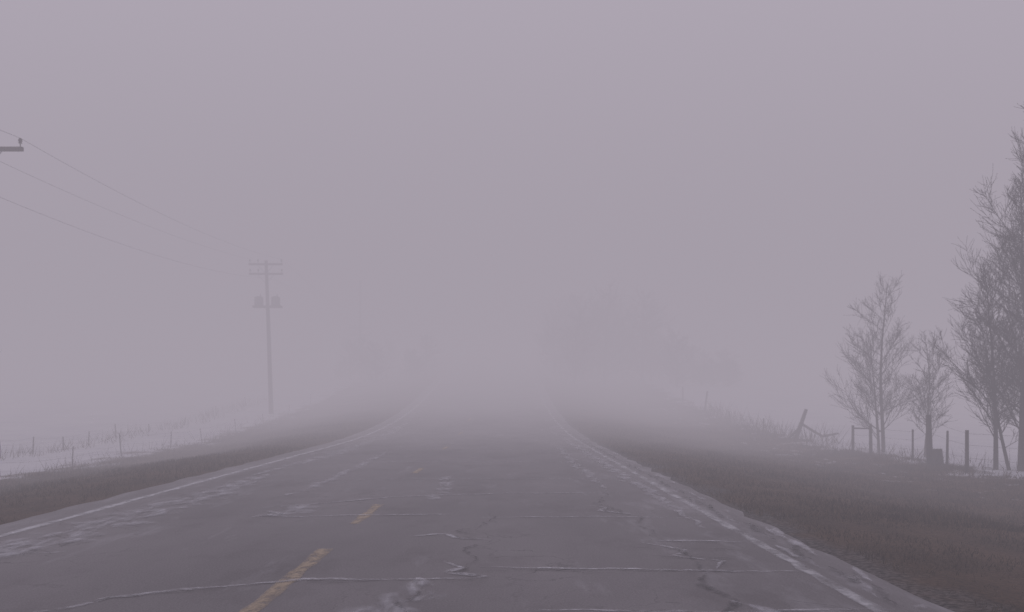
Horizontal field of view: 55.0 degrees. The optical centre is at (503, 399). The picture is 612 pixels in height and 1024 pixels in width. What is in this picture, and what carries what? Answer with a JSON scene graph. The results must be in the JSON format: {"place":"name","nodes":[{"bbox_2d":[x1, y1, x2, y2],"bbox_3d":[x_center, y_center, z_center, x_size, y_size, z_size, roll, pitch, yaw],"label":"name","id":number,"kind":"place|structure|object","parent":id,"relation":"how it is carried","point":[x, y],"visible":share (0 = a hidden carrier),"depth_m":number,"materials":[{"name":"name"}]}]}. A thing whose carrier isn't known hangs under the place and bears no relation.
{"place":"outdoors","nodes":[
{"label":"outdoors","id":0,"kind":"place"},
{"bbox_2d":[0,350,953,611],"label":"road","id":1,"kind":"structure","parent":0,"point":[207,546],"depth_m":9.97,"materials":[{"name":"grey asphalt"}]},
{"bbox_2d":[0,350,469,536],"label":"road edge line","id":2,"kind":"object","parent":1,"relation":"on","point":[62,519],"visible":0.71,"depth_m":15.06,"materials":[{"name":"white paint"}]},
{"bbox_2d":[240,418,471,611],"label":"road centre line","id":3,"kind":"object","parent":1,"relation":"on","point":[257,604],"visible":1,"depth_m":7.80,"materials":[{"name":"yellow paint"}]},
{"bbox_2d":[9,449,804,611],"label":"salt filled cracks","id":4,"kind":"object","parent":1,"relation":"on","point":[462,566],"visible":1,"depth_m":8.10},
{"bbox_2d":[8,432,871,587],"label":"snow patches on road","id":5,"kind":"structure","parent":1,"relation":"on","point":[796,542],"depth_m":9.72,"materials":[{"name":"white snow"}]},
{"bbox_2d":[31,449,851,610],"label":"asphalt cracks","id":6,"kind":"object","parent":1,"relation":"on","point":[535,568],"visible":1,"depth_m":7.78,"materials":[{"name":"black asphalt"}]},
{"bbox_2d":[522,352,871,605],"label":"road edge line","id":7,"kind":"object","parent":1,"relation":"on","point":[853,596],"visible":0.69,"depth_m":8.74,"materials":[{"name":"white paint"}]},
{"bbox_2d":[594,447,894,602],"bbox_3d":[2.639,1.367,19.531,0.286,0.026,30.063,0,0,0],"label":"crumbled pavement edge","id":8,"kind":"object","parent":1,"relation":"on","point":[759,529],"visible":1,"depth_m":9.17,"materials":[{"name":"grey asphalt"}]},
{"bbox_2d":[0,350,1023,611],"bbox_3d":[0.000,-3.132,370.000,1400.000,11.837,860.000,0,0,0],"label":"ground","id":9,"kind":"structure","parent":0,"point":[48,400],"depth_m":52.49,"materials":[{"name":"grey snow"}]},
{"bbox_2d":[0,138,23,153],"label":"utility pole","id":10,"kind":"object","parent":9,"relation":"on","point":[12,149],"visible":1,"depth_m":27.68,"materials":[{"name":"brown wood"}]},
{"bbox_2d":[0,130,369,324],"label":"power lines","id":11,"kind":"object","parent":10,"relation":"attached to","point":[139,222],"visible":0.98,"depth_m":37.62,"materials":[{"name":"metal"}]},
{"bbox_2d":[0,399,245,458],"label":"wire fence","id":12,"kind":"object","parent":9,"relation":"on","point":[100,437],"visible":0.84,"depth_m":40.99,"materials":[{"name":"brown wood"}]},
{"bbox_2d":[0,397,310,476],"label":"wire fence","id":13,"kind":"object","parent":9,"relation":"on","point":[150,442],"visible":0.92,"depth_m":34.01,"materials":[{"name":"brown wood"}]},
{"bbox_2d":[248,259,282,413],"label":"utility pole","id":14,"kind":"object","parent":9,"relation":"on","point":[258,301],"visible":0.97,"depth_m":60.87,"materials":[{"name":"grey wood"}]},
{"bbox_2d":[0,396,1023,478],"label":"tall weeds","id":15,"kind":"object","parent":9,"relation":"on","point":[714,411],"visible":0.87,"depth_m":43.88,"materials":[{"name":"grey plant"}]},
{"bbox_2d":[333,278,743,386],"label":"distant trees","id":16,"kind":"object","parent":9,"relation":"on","point":[572,351],"visible":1,"depth_m":84.26,"materials":[{"name":"grey plant"}]},
{"bbox_2d":[682,387,764,429],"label":"wire fence","id":17,"kind":"object","parent":9,"relation":"on","point":[719,404],"visible":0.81,"depth_m":58.95,"materials":[{"name":"brown wood"}]},
{"bbox_2d":[788,409,838,438],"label":"broken fence post","id":18,"kind":"object","parent":9,"relation":"on","point":[800,426],"visible":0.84,"depth_m":40.92,"materials":[{"name":"brown wood"}]},
{"bbox_2d":[821,271,941,452],"bbox_3d":[12.844,-1.212,33.690,3.033,6.377,3.311,0,0,-37],"label":"bare tree","id":19,"kind":"object","parent":9,"relation":"on","point":[872,384],"visible":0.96,"depth_m":33.54,"materials":[{"name":"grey plant"}]},
{"bbox_2d":[893,329,962,456],"bbox_3d":[13.334,-0.108,30.606,1.871,4.126,2.644,0,0,0],"label":"bare tree","id":20,"kind":"object","parent":9,"relation":"on","point":[928,397],"visible":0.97,"depth_m":30.49,"materials":[{"name":"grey plant"}]},
{"bbox_2d":[851,415,1014,472],"bbox_3d":[12.217,1.264,23.496,0.549,1.671,21.121,0,0,-1],"label":"wire fence","id":21,"kind":"object","parent":9,"relation":"on","point":[934,456],"visible":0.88,"depth_m":27.62,"materials":[{"name":"grey wood"}]},
{"bbox_2d":[922,259,1023,469],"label":"bare tree","id":22,"kind":"object","parent":9,"relation":"on","point":[995,418],"visible":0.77,"depth_m":25.91,"materials":[{"name":"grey plant"}]},
{"bbox_2d":[942,103,1023,470],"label":"bare tree","id":23,"kind":"object","parent":9,"relation":"on","point":[1013,261],"visible":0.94,"depth_m":25.56,"materials":[{"name":"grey plant"}]},
{"bbox_2d":[979,207,1023,400],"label":"bare tree","id":24,"kind":"object","parent":9,"relation":"on","point":[1016,371],"visible":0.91,"depth_m":24.67,"materials":[{"name":"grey plant"}]},
{"bbox_2d":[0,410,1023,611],"bbox_3d":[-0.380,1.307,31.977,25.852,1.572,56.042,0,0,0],"label":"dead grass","id":25,"kind":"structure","parent":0,"point":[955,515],"depth_m":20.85,"materials":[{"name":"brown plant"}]},
{"bbox_2d":[0,0,1023,357],"label":"sky","id":26,"kind":"structure","parent":0,"point":[756,167],"materials":[{"name":"grey"}]}
]}

